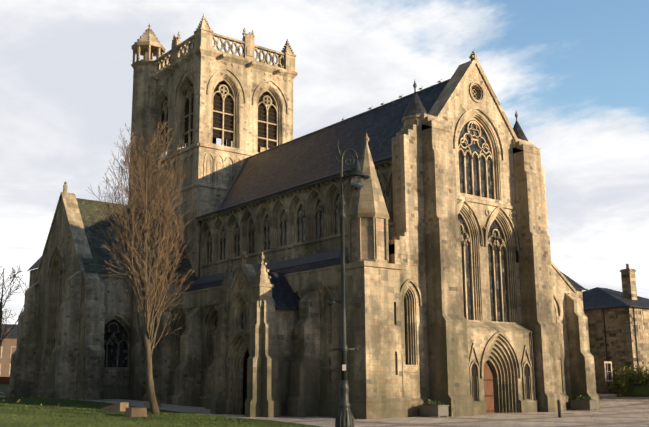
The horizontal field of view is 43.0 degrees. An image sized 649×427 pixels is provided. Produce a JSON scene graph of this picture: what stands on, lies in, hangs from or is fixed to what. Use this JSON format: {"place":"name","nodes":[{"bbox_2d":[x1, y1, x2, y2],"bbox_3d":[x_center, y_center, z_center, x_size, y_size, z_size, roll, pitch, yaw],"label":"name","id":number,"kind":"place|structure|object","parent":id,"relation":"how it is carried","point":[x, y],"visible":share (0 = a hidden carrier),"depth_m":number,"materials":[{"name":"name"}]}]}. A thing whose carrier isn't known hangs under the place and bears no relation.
{"place":"outdoors","nodes":[
{"label":"outdoors","id":0,"kind":"place"},
{"bbox_2d":[0,384,8,395],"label":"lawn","id":1,"kind":"structure","parent":0,"point":[4,388],"depth_m":106.39,"materials":[{"name":"green plant"}]},
{"bbox_2d":[0,338,16,376],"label":"terrace","id":2,"kind":"structure","parent":0,"point":[5,359],"depth_m":155.45,"materials":[{"name":"stone"}]},
{"bbox_2d":[1,324,17,336],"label":"terrace roof","id":3,"kind":"structure","parent":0,"point":[13,333],"depth_m":160.24,"materials":[{"name":"grey tile"}]},
{"bbox_2d":[29,268,37,286],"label":"wall","id":4,"kind":"structure","parent":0,"point":[33,273],"depth_m":108.45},
{"bbox_2d":[33,198,79,389],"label":"transept gable wall","id":5,"kind":"structure","parent":0,"point":[60,237],"depth_m":72.57,"materials":[{"name":"beige stone"}]},
{"bbox_2d":[76,198,197,280],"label":"transept roof","id":6,"kind":"structure","parent":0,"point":[96,228],"depth_m":72.62,"materials":[{"name":"grey tile"}]},
{"bbox_2d":[69,399,210,412],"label":"footpath","id":7,"kind":"structure","parent":0,"point":[170,407],"depth_m":57.87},
{"bbox_2d":[86,121,199,414],"bbox_3d":[-11.180,3.160,51.551,6.716,18.666,7.345,-3,-12,14],"label":"lawn tree","id":8,"kind":"object","parent":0,"point":[154,209],"depth_m":51.49,"materials":[{"name":"brown plant"}]},
{"bbox_2d":[0,397,320,426],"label":"lawn","id":9,"kind":"structure","parent":0,"point":[9,423],"depth_m":44.82,"materials":[{"name":"green plant"}]},
{"bbox_2d":[0,394,109,412],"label":"daffodils","id":10,"kind":"object","parent":9,"relation":"on","point":[46,401],"visible":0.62,"depth_m":54.98,"materials":[{"name":"yellow plant"}]},
{"bbox_2d":[101,400,160,416],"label":"stone blocks","id":11,"kind":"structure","parent":9,"relation":"on","point":[132,411],"depth_m":51.17,"materials":[{"name":"stone"}]},
{"bbox_2d":[54,88,507,366],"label":"church windows","id":12,"kind":"structure","parent":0,"point":[112,354],"depth_m":56.72,"materials":[{"name":"black glass"}]},
{"bbox_2d":[6,113,599,417],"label":"buttresses","id":13,"kind":"structure","parent":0,"point":[427,229],"depth_m":54.24,"materials":[{"name":"beige stone"}]},
{"bbox_2d":[31,53,575,418],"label":"abbey dressings","id":14,"kind":"structure","parent":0,"point":[497,355],"depth_m":56.18,"materials":[{"name":"beige stone"}]},
{"bbox_2d":[0,392,648,426],"bbox_3d":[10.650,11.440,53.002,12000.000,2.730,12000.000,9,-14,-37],"label":"ground","id":15,"kind":"structure","parent":0,"point":[622,413],"depth_m":44.66,"materials":[{"name":"grey stone"}]},
{"bbox_2d":[0,377,9,383],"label":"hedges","id":16,"kind":"object","parent":15,"relation":"on","point":[4,380],"visible":0.04,"depth_m":118.11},
{"bbox_2d":[1,308,16,342],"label":"tree","id":17,"kind":"object","parent":15,"relation":"on","point":[3,340],"depth_m":130.02,"materials":[{"name":"brown plant"}]},
{"bbox_2d":[0,266,27,346],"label":"tree","id":18,"kind":"object","parent":15,"relation":"on","point":[1,306],"depth_m":111.35,"materials":[{"name":"brown plant"}]},
{"bbox_2d":[152,58,195,262],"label":"abbey tower","id":19,"kind":"structure","parent":15,"relation":"on","point":[170,83],"depth_m":79.40,"materials":[{"name":"stone"}]},
{"bbox_2d":[128,66,157,207],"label":"abbey tower stair turret","id":20,"kind":"object","parent":19,"relation":"attached to","point":[144,112],"visible":0.23,"depth_m":84.34,"materials":[{"name":"beige stone"}]},
{"bbox_2d":[166,99,231,146],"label":"abbey tower","id":21,"kind":"structure","parent":15,"relation":"on","point":[229,143],"depth_m":90.62,"materials":[{"name":"stone"}]},
{"bbox_2d":[225,270,251,413],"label":"porch front wall","id":22,"kind":"structure","parent":15,"relation":"on","point":[245,289],"depth_m":52.00,"materials":[{"name":"beige stone"}]},
{"bbox_2d":[191,55,292,276],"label":"abbey tower","id":23,"kind":"structure","parent":15,"relation":"on","point":[205,200],"depth_m":78.13,"materials":[{"name":"stone"}]},
{"bbox_2d":[127,23,297,203],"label":"abbey tower dressings","id":24,"kind":"structure","parent":23,"relation":"attached to","point":[147,46],"depth_m":81.02,"materials":[{"name":"beige stone"}]},
{"bbox_2d":[160,84,275,153],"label":"tower windows","id":25,"kind":"structure","parent":23,"relation":"in","point":[228,108],"depth_m":80.32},
{"bbox_2d":[194,14,295,71],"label":"pinnacles","id":26,"kind":"object","parent":23,"relation":"on","point":[203,32],"visible":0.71,"depth_m":79.19,"materials":[{"name":"beige stone"}]},
{"bbox_2d":[257,92,270,152],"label":"abbey tower","id":27,"kind":"structure","parent":15,"relation":"on","point":[260,149],"depth_m":86.39,"materials":[{"name":"stone"}]},
{"bbox_2d":[244,309,298,415],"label":"porch side wall","id":28,"kind":"structure","parent":15,"relation":"on","point":[286,321],"depth_m":50.64,"materials":[{"name":"beige stone"}]},
{"bbox_2d":[27,81,527,310],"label":"abbey roofs","id":29,"kind":"structure","parent":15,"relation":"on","point":[310,157],"depth_m":64.02,"materials":[{"name":"grey tile"}]},
{"bbox_2d":[98,276,190,389],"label":"transept wall","id":30,"kind":"structure","parent":29,"relation":"attached to","point":[112,303],"depth_m":68.76,"materials":[{"name":"stone"}]},
{"bbox_2d":[149,289,338,398],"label":"aisle wall","id":31,"kind":"structure","parent":29,"relation":"attached to","point":[329,384],"depth_m":50.15,"materials":[{"name":"stone"}]},
{"bbox_2d":[149,268,337,311],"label":"abbey parapet","id":32,"kind":"structure","parent":31,"relation":"on","point":[316,279],"depth_m":53.31,"materials":[{"name":"beige stone"}]},
{"bbox_2d":[198,163,393,276],"bbox_3d":[-2.387,1.424,63.972,0.900,6.500,28.000,9,-14,-37],"label":"clerestory arcade","id":33,"kind":"object","parent":29,"relation":"attached to","point":[306,250],"visible":0.21,"depth_m":63.83,"materials":[{"name":"stone"}]},
{"bbox_2d":[189,78,517,285],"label":"roof edge trim","id":34,"kind":"structure","parent":29,"relation":"attached to","point":[333,254],"depth_m":63.62,"materials":[{"name":"grey metal"}]},
{"bbox_2d":[342,49,474,119],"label":"seagulls","id":35,"kind":"object","parent":29,"relation":"attached to","point":[439,81],"visible":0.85,"depth_m":62.33,"materials":[{"name":"grey"}]},
{"bbox_2d":[388,239,429,398],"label":"aisle end wall","id":36,"kind":"structure","parent":29,"relation":"attached to","point":[417,276],"depth_m":49.86,"materials":[{"name":"stone"}]},
{"bbox_2d":[442,65,521,410],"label":"gable wall","id":37,"kind":"structure","parent":29,"relation":"attached to","point":[462,102],"depth_m":56.39,"materials":[{"name":"beige stone"}]},
{"bbox_2d":[468,330,535,412],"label":"porch wall","id":38,"kind":"structure","parent":37,"relation":"attached to","point":[479,339],"depth_m":53.38,"materials":[{"name":"beige stone"}]},
{"bbox_2d":[484,362,495,412],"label":"abbey doors","id":39,"kind":"structure","parent":38,"relation":"in","point":[490,388],"depth_m":53.45,"materials":[{"name":"red wood"}]},
{"bbox_2d":[484,360,497,412],"bbox_3d":[10.585,11.128,53.146,1.680,3.400,0.030,9,-14,-37],"label":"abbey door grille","id":40,"kind":"object","parent":39,"relation":"attached to","point":[492,395],"visible":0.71,"depth_m":53.21,"materials":[{"name":"red wood"}]},
{"bbox_2d":[552,267,572,393],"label":"aisle end wall","id":41,"kind":"structure","parent":29,"relation":"attached to","point":[560,287],"depth_m":58.78,"materials":[{"name":"stone"}]},
{"bbox_2d":[327,141,369,426],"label":"lamp post","id":42,"kind":"object","parent":15,"relation":"on","point":[344,417],"visible":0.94,"depth_m":22.53,"materials":[{"name":"black metal"}]},
{"bbox_2d":[350,176,364,190],"bbox_3d":[0.933,-0.834,23.264,0.390,0.390,0.400,9,-14,-37],"label":"lamp globe","id":43,"kind":"object","parent":42,"relation":"attached to","point":[357,183],"visible":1,"depth_m":23.13,"materials":[{"name":"glass"}]},
{"bbox_2d":[134,397,648,426],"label":"kerbs","id":44,"kind":"structure","parent":15,"relation":"on","point":[606,398],"depth_m":67.87,"materials":[{"name":"stone"}]},
{"bbox_2d":[418,395,597,417],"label":"planters","id":45,"kind":"object","parent":15,"relation":"on","point":[433,409],"visible":1,"depth_m":48.04,"materials":[{"name":"stone"}]},
{"bbox_2d":[557,400,560,417],"bbox_3d":[13.104,10.894,45.988,0.190,0.980,0.190,9,-14,-37],"label":"bollard","id":46,"kind":"object","parent":15,"relation":"on","point":[559,408],"visible":1,"depth_m":45.92,"materials":[{"name":"metal"}]},
{"bbox_2d":[584,264,648,393],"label":"neighbouring stone house","id":47,"kind":"structure","parent":15,"relation":"on","point":[623,335],"depth_m":75.52,"materials":[{"name":"stone"}]},
{"bbox_2d":[582,287,648,308],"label":"roof","id":48,"kind":"structure","parent":47,"relation":"attached to","point":[597,297],"depth_m":79.20,"materials":[{"name":"grey tile"}]},
{"bbox_2d":[583,306,648,393],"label":"gutter and downpipes","id":49,"kind":"object","parent":47,"relation":"attached to","point":[605,332],"visible":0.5,"depth_m":75.16,"materials":[{"name":"black metal"}]},
{"bbox_2d":[604,309,644,383],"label":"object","id":50,"kind":"object","parent":47,"relation":"attached to","point":[615,355],"visible":0.23,"depth_m":75.36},
{"bbox_2d":[596,369,643,395],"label":"shrub","id":51,"kind":"object","parent":15,"relation":"on","point":[622,384],"depth_m":70.83,"materials":[{"name":"green plant"}]},
{"bbox_2d":[612,363,648,388],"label":"shrub","id":52,"kind":"object","parent":15,"relation":"on","point":[644,373],"depth_m":70.35,"materials":[{"name":"green plant"}]},
{"bbox_2d":[615,384,648,395],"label":"railing","id":53,"kind":"object","parent":15,"relation":"on","point":[631,390],"visible":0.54,"depth_m":69.76,"materials":[{"name":"metal"}]},
{"bbox_2d":[0,0,648,323],"label":"sky","id":54,"kind":"structure","parent":0,"point":[574,74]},
{"bbox_2d":[350,217,385,260],"bbox_3d":[2.649,1.706,49.759,2.143,2.870,2.143,9,-14,-37],"label":"turret shaft","id":55,"kind":"object","parent":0,"point":[366,237],"visible":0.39,"depth_m":48.89,"materials":[{"name":"beige stone"}]},
{"bbox_2d":[346,144,387,215],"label":"turret spire","id":56,"kind":"structure","parent":55,"relation":"on","point":[368,197],"depth_m":49.55,"materials":[{"name":"beige stone"}]},
{"bbox_2d":[338,266,402,398],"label":"wall","id":57,"kind":"structure","parent":0,"point":[373,331],"depth_m":47.69,"materials":[{"name":"beige stone"}]},
{"bbox_2d":[198,220,568,400],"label":"abbey downpipes","id":58,"kind":"object","parent":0,"point":[199,221],"visible":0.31,"depth_m":54.65,"materials":[{"name":"black metal"}]},
{"bbox_2d":[245,228,528,400],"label":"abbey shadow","id":59,"kind":"object","parent":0,"point":[474,371],"visible":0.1,"depth_m":51.95},
{"bbox_2d":[574,289,583,311],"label":"cloister range","id":60,"kind":"structure","parent":0,"point":[578,293],"depth_m":70.14,"materials":[{"name":"stone"}]},
{"bbox_2d":[561,272,584,288],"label":"roof","id":61,"kind":"structure","parent":60,"relation":"on","point":[574,284],"depth_m":70.80,"materials":[{"name":"grey tile"}]},
{"bbox_2d":[617,396,648,396],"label":"kerb","id":62,"kind":"structure","parent":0,"point":[632,396],"depth_m":69.89,"materials":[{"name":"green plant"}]},
{"bbox_2d":[621,385,648,394],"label":"hedge","id":63,"kind":"object","parent":62,"relation":"on","point":[640,392],"visible":0.44,"depth_m":70.08,"materials":[{"name":"green plant"}]},
{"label":"cloister range","id":64,"kind":"object","parent":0,"visible":0},
{"bbox_2d":[602,361,612,381],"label":"window frame","id":65,"kind":"object","parent":64,"relation":"attached to","point":[607,371],"visible":0.42,"depth_m":70.88,"materials":[{"name":"stone"}]},
{"bbox_2d":[605,363,610,379],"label":"cloister range windows","id":66,"kind":"structure","parent":65,"relation":"in","point":[608,376],"depth_m":71.08,"materials":[{"name":"black glass"}]},
{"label":"terrace","id":67,"kind":"object","parent":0,"visible":0},
{"bbox_2d":[0,346,15,374],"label":"terrace margins","id":68,"kind":"object","parent":67,"relation":"attached to","point":[1,357],"visible":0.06,"depth_m":155.15,"materials":[{"name":"stone"}]}
]}

